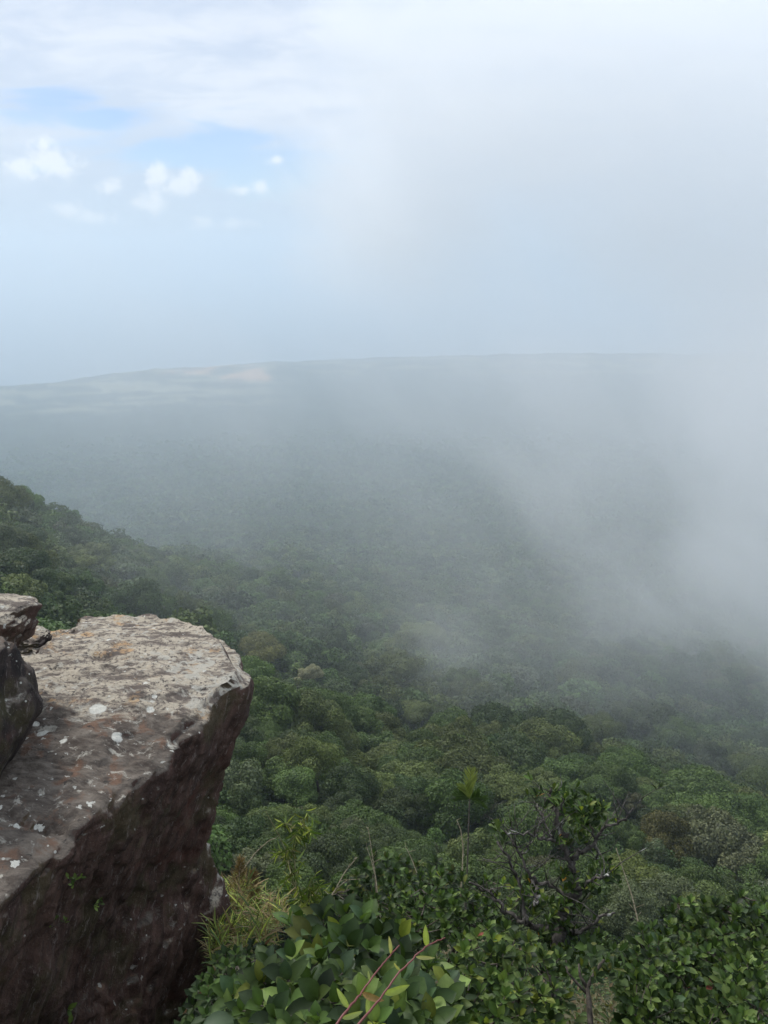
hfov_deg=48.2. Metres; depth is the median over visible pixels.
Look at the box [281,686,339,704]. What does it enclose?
forest tree
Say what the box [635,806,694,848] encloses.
forest tree
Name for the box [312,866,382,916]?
forest tree
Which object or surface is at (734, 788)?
forest tree
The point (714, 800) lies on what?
forest tree
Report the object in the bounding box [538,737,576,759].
forest tree
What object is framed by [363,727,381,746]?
forest tree
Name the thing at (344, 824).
forest tree
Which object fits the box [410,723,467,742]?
forest tree
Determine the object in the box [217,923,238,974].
dry plume
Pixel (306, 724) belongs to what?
forest tree
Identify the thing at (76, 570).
forest tree
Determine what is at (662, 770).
forest tree
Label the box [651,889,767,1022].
dense bush
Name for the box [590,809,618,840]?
forest tree
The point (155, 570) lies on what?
forest tree
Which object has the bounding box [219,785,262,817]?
forest tree
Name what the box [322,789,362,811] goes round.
forest tree
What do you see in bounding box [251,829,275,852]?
forest tree
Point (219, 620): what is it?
forest tree
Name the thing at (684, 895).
forest tree
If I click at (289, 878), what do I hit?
thin bamboo
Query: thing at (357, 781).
forest tree
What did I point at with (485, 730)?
forest tree
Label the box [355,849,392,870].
forest tree
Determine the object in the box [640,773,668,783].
forest tree
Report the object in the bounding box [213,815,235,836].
forest tree
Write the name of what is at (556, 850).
forest tree
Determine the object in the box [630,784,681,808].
forest tree
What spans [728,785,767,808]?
forest tree
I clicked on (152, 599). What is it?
forest tree
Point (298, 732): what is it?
forest tree
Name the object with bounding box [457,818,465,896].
dry stalk
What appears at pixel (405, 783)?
forest tree
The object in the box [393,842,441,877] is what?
forest tree
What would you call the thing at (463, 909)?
forest tree
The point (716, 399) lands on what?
ground
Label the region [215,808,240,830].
forest tree
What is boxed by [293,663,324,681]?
forest tree
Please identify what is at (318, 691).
forest tree
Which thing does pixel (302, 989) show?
broad leaved shrub
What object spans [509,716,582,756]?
forest tree
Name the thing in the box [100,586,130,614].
forest tree
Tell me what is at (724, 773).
forest tree
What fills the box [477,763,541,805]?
forest tree
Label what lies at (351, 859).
forest tree
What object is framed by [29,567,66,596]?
forest tree
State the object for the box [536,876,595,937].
forest tree
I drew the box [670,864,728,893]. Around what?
forest tree
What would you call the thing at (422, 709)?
forest tree
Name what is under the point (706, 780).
forest tree
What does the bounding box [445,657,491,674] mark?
forest tree
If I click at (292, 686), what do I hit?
forest tree
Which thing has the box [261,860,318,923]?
forest tree
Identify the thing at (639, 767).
forest tree
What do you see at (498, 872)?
forest tree
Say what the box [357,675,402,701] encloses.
forest tree
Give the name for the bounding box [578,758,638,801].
forest tree
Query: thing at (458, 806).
forest tree
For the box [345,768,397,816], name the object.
forest tree
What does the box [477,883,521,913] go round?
forest tree
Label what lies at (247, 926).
grass
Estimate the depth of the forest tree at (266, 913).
53.55 m
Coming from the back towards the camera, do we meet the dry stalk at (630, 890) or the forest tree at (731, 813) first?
the forest tree at (731, 813)
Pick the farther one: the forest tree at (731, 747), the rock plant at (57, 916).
the forest tree at (731, 747)
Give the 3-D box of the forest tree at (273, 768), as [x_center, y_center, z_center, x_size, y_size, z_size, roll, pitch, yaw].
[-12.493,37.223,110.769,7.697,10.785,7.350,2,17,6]
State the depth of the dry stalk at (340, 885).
5.12 m
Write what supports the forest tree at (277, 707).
on the ground at (716, 399)
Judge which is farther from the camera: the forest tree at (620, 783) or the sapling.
the forest tree at (620, 783)
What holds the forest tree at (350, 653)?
on the ground at (716, 399)
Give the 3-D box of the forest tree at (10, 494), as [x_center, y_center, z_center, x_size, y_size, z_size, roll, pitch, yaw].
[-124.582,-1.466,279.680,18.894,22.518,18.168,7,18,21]
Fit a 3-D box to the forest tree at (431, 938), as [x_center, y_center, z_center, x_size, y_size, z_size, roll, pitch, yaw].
[1.760,25.835,52.124,4.317,5.797,4.617,11,20,32]
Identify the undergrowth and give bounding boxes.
[213,938,682,1023]
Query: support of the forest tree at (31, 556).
on the ground at (716, 399)
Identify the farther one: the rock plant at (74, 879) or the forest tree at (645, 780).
the forest tree at (645, 780)
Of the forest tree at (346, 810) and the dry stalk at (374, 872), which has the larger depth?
the forest tree at (346, 810)
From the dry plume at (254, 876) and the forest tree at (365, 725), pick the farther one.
the forest tree at (365, 725)
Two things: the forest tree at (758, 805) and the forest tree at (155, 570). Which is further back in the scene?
the forest tree at (155, 570)
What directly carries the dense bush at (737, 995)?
on the ground at (716, 399)
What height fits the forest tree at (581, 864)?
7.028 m
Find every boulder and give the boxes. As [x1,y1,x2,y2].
[0,593,42,645]
[0,636,42,778]
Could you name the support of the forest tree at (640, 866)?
on the ground at (716, 399)
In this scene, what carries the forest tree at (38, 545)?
on the ground at (716, 399)
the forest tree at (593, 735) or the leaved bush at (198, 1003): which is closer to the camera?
the leaved bush at (198, 1003)
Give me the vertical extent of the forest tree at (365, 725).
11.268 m
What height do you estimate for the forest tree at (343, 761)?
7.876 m
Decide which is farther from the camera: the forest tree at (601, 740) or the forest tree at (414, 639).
the forest tree at (414, 639)
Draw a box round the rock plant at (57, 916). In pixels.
[49,915,69,927]
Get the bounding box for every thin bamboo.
[265,811,318,914]
[270,808,322,904]
[283,869,331,925]
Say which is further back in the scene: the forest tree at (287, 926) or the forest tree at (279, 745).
the forest tree at (279, 745)
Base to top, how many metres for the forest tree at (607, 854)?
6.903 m
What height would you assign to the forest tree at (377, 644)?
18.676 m
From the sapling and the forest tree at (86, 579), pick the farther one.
the forest tree at (86, 579)
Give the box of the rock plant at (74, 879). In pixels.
[66,872,86,888]
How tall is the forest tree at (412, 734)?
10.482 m
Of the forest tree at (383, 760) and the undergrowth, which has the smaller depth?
the undergrowth
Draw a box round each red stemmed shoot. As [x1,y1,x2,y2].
[336,937,399,1023]
[357,925,444,1023]
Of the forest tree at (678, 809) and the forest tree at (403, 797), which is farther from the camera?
the forest tree at (678, 809)
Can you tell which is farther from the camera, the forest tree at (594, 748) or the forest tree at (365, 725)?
the forest tree at (594, 748)
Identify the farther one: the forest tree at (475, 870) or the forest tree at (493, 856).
the forest tree at (493, 856)
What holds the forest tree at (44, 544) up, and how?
on the ground at (716, 399)
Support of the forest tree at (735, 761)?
on the ground at (716, 399)
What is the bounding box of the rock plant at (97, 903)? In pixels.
[92,897,104,910]
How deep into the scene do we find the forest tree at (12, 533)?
202.71 m
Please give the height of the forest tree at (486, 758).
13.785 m
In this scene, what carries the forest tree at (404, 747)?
on the ground at (716, 399)
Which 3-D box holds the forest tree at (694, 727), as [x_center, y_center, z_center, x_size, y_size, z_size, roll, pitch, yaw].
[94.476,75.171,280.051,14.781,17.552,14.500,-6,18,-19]
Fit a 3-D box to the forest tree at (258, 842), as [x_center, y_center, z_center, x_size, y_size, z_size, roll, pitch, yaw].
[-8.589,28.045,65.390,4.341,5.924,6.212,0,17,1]
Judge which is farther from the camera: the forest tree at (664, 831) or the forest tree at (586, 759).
the forest tree at (586, 759)
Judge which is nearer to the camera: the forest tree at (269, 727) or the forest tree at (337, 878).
the forest tree at (337, 878)
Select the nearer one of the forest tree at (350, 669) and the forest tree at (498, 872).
the forest tree at (498, 872)
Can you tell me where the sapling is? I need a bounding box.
[551,933,630,1023]
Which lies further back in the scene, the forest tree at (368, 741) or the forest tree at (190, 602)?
the forest tree at (190, 602)
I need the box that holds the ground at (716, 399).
[0,351,767,1003]
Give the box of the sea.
[0,262,767,385]
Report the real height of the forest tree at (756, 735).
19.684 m
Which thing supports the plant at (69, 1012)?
attached to the rock ledge
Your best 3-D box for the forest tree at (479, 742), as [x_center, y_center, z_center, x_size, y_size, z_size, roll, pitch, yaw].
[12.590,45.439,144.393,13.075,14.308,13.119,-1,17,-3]
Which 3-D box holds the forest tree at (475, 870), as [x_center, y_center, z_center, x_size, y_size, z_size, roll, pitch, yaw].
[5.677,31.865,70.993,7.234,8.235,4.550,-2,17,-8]
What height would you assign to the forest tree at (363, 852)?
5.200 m
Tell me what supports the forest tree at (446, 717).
on the ground at (716, 399)
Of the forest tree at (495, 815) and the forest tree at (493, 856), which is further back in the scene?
the forest tree at (495, 815)
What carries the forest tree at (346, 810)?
on the ground at (716, 399)
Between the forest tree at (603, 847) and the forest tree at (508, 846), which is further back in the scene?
the forest tree at (603, 847)
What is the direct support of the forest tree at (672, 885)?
on the ground at (716, 399)
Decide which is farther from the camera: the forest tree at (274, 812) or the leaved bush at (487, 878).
the forest tree at (274, 812)
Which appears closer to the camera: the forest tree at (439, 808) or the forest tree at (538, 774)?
the forest tree at (439, 808)
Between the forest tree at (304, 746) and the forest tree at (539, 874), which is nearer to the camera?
the forest tree at (539, 874)
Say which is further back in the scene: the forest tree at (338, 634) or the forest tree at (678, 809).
the forest tree at (338, 634)
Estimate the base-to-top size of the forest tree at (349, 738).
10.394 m
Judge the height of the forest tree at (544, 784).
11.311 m
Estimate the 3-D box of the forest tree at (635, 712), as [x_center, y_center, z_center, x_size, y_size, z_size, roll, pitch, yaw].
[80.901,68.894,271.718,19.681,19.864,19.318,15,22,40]
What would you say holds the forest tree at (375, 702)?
on the ground at (716, 399)
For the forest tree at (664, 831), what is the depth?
116.45 m
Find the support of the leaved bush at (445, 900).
on the ground at (716, 399)
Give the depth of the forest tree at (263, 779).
103.47 m
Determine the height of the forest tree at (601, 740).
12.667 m
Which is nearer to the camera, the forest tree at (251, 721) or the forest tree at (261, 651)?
the forest tree at (251, 721)
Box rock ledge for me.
[0,614,253,1023]
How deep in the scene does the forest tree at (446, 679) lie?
262.64 m
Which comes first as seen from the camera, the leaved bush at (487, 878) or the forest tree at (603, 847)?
the leaved bush at (487, 878)
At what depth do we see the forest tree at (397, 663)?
256.25 m
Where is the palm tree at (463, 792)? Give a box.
[450,766,488,909]
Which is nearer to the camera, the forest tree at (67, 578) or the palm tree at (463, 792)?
the palm tree at (463, 792)
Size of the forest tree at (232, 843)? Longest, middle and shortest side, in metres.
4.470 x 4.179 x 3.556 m
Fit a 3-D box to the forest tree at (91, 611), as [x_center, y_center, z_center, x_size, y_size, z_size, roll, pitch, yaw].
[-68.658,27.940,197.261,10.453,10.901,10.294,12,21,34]
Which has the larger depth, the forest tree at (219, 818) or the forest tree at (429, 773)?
the forest tree at (429, 773)
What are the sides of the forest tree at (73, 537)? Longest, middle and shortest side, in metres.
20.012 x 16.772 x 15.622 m
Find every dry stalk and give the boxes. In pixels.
[226,835,278,889]
[325,857,356,894]
[332,879,355,895]
[366,827,380,919]
[366,844,382,916]
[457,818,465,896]
[616,848,643,955]
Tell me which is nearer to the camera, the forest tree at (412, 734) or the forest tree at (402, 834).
the forest tree at (402, 834)
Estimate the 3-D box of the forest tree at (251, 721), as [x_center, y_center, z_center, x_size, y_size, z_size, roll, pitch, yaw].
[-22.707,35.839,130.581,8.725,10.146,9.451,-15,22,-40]
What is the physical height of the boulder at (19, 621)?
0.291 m
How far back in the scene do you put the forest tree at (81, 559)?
272.57 m
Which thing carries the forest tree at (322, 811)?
on the ground at (716, 399)
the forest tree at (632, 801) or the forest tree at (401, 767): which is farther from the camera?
the forest tree at (632, 801)
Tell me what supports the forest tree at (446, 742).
on the ground at (716, 399)
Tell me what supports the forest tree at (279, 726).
on the ground at (716, 399)
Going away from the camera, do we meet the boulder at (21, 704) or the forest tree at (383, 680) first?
the boulder at (21, 704)
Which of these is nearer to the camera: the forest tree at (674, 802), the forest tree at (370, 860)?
the forest tree at (370, 860)
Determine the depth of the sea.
10244.48 m
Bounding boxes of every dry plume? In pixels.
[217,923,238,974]
[226,853,255,919]
[247,868,262,913]
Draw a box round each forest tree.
[0,476,34,508]
[0,494,34,512]
[0,522,29,553]
[0,547,52,573]
[0,553,28,573]
[0,572,47,600]
[3,534,47,549]
[7,531,59,569]
[13,523,48,541]
[17,485,43,506]
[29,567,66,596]
[39,572,75,595]
[40,590,79,609]
[59,525,90,547]
[63,570,105,597]
[66,549,97,570]
[67,542,115,571]
[67,566,102,579]
[81,608,107,616]
[88,564,116,585]
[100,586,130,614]
[118,577,178,618]
[121,563,169,586]
[131,573,167,588]
[165,591,207,617]
[198,605,234,640]
[211,814,265,851]
[211,835,241,864]
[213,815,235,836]
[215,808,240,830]
[217,846,282,894]
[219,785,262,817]
[220,757,263,813]
[225,874,271,898]
[231,738,268,761]
[237,630,286,662]
[237,715,266,742]
[238,899,281,933]
[239,758,266,785]
[241,655,275,683]
[241,719,283,743]
[242,803,297,844]
[247,835,300,868]
[249,675,302,729]
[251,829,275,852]
[257,730,314,767]
[260,716,293,737]
[261,754,316,800]
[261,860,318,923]
[266,689,343,730]
[272,766,317,809]
[273,728,319,744]
[279,852,334,894]
[280,807,318,840]
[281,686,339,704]
[281,735,343,792]
[283,899,321,941]
[284,683,296,689]
[284,720,320,736]
[285,688,345,731]
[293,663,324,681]
[297,832,352,873]
[301,802,338,827]
[305,825,360,863]
[308,626,353,654]
[308,747,352,780]
[312,730,345,767]
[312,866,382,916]
[318,797,391,845]
[319,719,360,753]
[322,762,381,803]
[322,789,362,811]
[325,688,360,729]
[327,812,377,846]
[329,862,353,882]
[330,641,352,658]
[331,850,358,869]
[333,661,368,693]
[338,747,376,777]
[344,821,396,848]
[345,704,386,732]
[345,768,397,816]
[350,845,384,868]
[351,729,401,759]
[354,691,397,716]
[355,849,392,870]
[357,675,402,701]
[363,646,426,684]
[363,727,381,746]
[366,740,403,767]
[367,712,405,740]
[368,636,391,658]
[368,750,406,771]
[368,816,400,827]
[369,815,401,840]
[371,786,429,823]
[380,759,435,778]
[380,774,438,821]
[380,836,434,862]
[380,895,446,941]
[381,629,433,654]
[383,771,420,791]
[385,826,427,843]
[392,742,415,755]
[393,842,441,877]
[398,699,434,726]
[402,746,450,777]
[403,728,441,749]
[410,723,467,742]
[410,767,494,842]
[412,732,483,763]
[415,852,495,897]
[417,770,445,790]
[425,704,475,726]
[432,736,514,779]
[433,734,497,755]
[436,667,480,701]
[438,770,478,825]
[442,835,495,871]
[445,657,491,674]
[445,899,495,952]
[447,676,493,701]
[447,714,487,740]
[470,701,526,734]
[471,772,499,798]
[473,798,511,825]
[476,718,506,736]
[476,799,550,848]
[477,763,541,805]
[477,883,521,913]
[482,844,528,875]
[489,727,548,772]
[490,802,569,857]
[491,845,529,867]
[493,696,523,711]
[493,864,518,883]
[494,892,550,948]
[496,862,563,919]
[507,756,552,775]
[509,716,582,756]
[519,766,565,786]
[522,854,553,868]
[524,706,593,749]
[529,785,578,821]
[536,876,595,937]
[537,781,550,790]
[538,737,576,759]
[541,852,615,895]
[543,755,591,787]
[544,821,602,862]
[546,871,617,931]
[550,816,593,852]
[553,658,603,692]
[561,842,609,856]
[566,726,595,741]
[566,752,593,775]
[568,773,619,807]
[575,736,603,761]
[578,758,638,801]
[581,710,626,742]
[581,897,622,938]
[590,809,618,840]
[590,847,632,871]
[592,744,663,782]
[593,743,636,763]
[597,734,626,747]
[598,848,664,893]
[598,874,661,943]
[604,817,647,851]
[608,791,646,815]
[610,696,676,733]
[614,893,649,936]
[625,776,672,819]
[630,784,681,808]
[634,863,675,902]
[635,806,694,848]
[638,798,684,826]
[639,809,693,867]
[639,871,702,919]
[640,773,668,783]
[643,715,695,747]
[649,767,680,777]
[655,763,742,811]
[660,803,704,846]
[666,891,731,939]
[670,714,700,746]
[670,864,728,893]
[679,878,742,932]
[681,803,765,882]
[682,794,741,816]
[692,740,727,770]
[702,764,731,777]
[707,809,741,855]
[710,740,747,757]
[712,787,742,799]
[720,874,758,904]
[723,753,767,776]
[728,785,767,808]
[730,726,767,753]
[730,792,767,830]
[731,884,767,930]
[732,816,767,839]
[735,765,767,797]
[753,843,767,878]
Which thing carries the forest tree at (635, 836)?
on the ground at (716, 399)
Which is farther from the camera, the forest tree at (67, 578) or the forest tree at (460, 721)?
the forest tree at (67, 578)
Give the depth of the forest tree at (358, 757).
136.31 m
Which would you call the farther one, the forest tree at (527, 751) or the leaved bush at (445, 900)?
the forest tree at (527, 751)
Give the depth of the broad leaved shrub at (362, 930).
2.99 m
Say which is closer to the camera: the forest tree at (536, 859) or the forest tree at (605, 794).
the forest tree at (536, 859)
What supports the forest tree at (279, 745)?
on the ground at (716, 399)
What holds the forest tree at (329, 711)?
on the ground at (716, 399)
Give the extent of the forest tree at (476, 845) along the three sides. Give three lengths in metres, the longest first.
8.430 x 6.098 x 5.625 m
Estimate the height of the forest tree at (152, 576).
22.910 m
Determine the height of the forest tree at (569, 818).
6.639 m
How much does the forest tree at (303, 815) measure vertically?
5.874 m
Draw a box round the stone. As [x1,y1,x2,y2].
[17,625,51,653]
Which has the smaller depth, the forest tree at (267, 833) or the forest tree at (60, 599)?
the forest tree at (267, 833)
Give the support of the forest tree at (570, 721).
on the ground at (716, 399)
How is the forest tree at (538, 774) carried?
on the ground at (716, 399)
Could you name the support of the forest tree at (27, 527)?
on the ground at (716, 399)
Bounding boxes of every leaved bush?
[174,937,281,1023]
[320,848,459,954]
[369,867,504,975]
[436,916,576,1023]
[471,871,545,957]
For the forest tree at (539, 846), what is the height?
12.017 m
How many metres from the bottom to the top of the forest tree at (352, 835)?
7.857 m
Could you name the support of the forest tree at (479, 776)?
on the ground at (716, 399)
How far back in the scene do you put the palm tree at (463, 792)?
11.29 m
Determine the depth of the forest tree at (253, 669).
176.18 m
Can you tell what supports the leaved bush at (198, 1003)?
on the ground at (716, 399)
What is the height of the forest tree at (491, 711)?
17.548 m
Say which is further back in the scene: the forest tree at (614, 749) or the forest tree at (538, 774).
the forest tree at (614, 749)
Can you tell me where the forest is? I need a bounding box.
[0,425,767,994]
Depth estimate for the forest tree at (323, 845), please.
71.55 m
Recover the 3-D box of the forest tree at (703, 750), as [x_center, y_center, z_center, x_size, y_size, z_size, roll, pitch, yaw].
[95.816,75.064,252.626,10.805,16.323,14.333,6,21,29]
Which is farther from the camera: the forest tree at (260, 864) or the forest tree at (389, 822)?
the forest tree at (389, 822)
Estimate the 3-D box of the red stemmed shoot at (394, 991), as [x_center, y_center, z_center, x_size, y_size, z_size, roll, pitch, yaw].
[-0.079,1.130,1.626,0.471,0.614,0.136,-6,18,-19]
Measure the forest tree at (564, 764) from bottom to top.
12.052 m
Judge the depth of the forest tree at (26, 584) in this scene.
153.21 m
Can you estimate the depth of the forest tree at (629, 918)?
74.88 m
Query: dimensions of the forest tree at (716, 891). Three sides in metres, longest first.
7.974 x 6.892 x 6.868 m
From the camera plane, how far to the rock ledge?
3.92 m
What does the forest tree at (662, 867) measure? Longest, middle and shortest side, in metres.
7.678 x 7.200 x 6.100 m
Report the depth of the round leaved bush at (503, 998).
3.32 m
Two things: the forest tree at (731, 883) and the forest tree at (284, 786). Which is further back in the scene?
the forest tree at (284, 786)
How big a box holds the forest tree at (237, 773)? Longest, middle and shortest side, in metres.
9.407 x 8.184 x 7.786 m
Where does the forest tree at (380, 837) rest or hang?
on the ground at (716, 399)
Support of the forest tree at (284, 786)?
on the ground at (716, 399)
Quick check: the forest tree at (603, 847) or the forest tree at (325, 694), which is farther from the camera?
the forest tree at (325, 694)
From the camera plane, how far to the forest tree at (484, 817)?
113.66 m
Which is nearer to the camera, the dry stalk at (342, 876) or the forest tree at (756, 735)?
the dry stalk at (342, 876)
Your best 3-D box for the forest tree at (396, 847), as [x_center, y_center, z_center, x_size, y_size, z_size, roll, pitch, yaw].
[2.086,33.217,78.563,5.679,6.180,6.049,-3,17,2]
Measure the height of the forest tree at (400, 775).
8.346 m
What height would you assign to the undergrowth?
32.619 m
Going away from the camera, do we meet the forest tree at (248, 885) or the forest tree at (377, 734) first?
the forest tree at (248, 885)
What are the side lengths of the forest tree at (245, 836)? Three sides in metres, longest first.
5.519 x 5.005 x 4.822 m
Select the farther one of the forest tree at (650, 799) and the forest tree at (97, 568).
the forest tree at (97, 568)
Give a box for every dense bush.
[609,919,704,1023]
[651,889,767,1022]
[683,951,767,1023]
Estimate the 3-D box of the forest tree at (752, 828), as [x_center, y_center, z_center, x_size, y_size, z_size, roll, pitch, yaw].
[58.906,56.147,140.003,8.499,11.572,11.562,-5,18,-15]
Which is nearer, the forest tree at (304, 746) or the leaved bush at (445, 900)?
the leaved bush at (445, 900)
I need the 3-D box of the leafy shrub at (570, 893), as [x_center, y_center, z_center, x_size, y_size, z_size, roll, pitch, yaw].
[0.919,1.882,4.539,0.912,1.291,0.884,-13,21,-36]
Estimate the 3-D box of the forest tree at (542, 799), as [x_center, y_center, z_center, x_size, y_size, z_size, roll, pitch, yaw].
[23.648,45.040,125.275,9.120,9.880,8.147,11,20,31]
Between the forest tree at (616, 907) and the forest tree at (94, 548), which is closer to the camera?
the forest tree at (616, 907)
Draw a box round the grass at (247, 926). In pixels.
[195,866,303,971]
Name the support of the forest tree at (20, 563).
on the ground at (716, 399)
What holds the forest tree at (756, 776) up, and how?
on the ground at (716, 399)
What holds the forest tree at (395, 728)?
on the ground at (716, 399)
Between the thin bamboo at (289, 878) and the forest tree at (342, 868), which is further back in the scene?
the forest tree at (342, 868)
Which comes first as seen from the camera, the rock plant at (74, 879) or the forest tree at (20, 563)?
the rock plant at (74, 879)
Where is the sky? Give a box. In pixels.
[0,0,767,262]
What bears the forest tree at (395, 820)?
on the ground at (716, 399)
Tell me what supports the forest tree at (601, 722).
on the ground at (716, 399)
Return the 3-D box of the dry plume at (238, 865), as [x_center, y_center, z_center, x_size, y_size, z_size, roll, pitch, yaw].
[-0.881,2.483,5.212,0.219,0.771,0.260,-8,18,-24]
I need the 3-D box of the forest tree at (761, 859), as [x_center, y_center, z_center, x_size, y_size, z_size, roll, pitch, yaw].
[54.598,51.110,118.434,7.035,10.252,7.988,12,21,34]
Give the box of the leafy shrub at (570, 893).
[457,771,666,1003]
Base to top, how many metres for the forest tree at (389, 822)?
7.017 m
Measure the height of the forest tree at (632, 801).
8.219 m
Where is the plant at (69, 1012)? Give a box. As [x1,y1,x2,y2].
[63,1003,76,1023]
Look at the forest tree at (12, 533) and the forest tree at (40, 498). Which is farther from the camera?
the forest tree at (40, 498)
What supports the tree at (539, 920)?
on the ground at (716, 399)
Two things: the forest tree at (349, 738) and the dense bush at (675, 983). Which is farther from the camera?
the forest tree at (349, 738)
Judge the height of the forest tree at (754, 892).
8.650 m
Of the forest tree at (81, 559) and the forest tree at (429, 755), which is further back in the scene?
the forest tree at (81, 559)
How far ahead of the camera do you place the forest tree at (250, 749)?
108.18 m
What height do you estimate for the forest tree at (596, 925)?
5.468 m
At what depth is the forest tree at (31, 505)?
299.57 m
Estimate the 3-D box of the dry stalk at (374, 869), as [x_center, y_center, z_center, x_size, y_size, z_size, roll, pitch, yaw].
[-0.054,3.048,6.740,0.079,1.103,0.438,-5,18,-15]
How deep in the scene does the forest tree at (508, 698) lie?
269.92 m
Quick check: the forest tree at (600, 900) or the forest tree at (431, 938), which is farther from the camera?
the forest tree at (600, 900)
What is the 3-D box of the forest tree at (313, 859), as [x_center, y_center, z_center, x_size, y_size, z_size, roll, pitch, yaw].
[-5.560,28.014,62.200,4.871,6.584,5.606,-11,13,-15]
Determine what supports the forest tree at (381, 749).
on the ground at (716, 399)
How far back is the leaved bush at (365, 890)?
7.23 m
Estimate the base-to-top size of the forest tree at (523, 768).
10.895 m
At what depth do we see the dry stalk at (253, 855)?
5.33 m
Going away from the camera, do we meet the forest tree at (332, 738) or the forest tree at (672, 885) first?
the forest tree at (672, 885)
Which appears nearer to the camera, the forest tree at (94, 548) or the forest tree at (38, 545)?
the forest tree at (38, 545)
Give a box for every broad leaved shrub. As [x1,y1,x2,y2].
[203,938,477,1023]
[272,892,422,975]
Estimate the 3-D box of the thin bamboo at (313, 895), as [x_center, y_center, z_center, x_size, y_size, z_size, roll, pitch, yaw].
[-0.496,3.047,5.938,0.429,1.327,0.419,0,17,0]
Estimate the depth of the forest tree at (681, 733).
260.87 m
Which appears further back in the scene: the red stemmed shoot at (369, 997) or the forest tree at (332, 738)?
the forest tree at (332, 738)
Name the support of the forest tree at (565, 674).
on the ground at (716, 399)
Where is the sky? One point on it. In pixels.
(132, 131)
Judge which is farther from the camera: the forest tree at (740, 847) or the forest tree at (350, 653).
the forest tree at (350, 653)
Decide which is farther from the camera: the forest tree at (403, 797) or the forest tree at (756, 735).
the forest tree at (756, 735)
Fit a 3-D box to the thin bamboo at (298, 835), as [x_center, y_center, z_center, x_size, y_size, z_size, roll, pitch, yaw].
[-0.576,2.869,6.042,0.371,1.632,0.757,-9,19,-27]
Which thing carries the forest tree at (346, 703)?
on the ground at (716, 399)
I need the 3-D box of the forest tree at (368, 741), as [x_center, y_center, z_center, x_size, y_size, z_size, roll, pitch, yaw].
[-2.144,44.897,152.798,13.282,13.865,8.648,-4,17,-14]
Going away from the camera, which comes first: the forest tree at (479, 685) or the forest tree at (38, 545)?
the forest tree at (38, 545)
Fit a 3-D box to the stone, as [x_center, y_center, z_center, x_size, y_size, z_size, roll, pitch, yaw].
[-1.877,0.683,4.549,0.207,0.124,0.260,0,17,0]
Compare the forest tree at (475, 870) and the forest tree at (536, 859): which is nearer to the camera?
the forest tree at (475, 870)
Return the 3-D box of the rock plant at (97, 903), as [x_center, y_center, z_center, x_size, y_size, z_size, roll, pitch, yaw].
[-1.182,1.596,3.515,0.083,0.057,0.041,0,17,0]

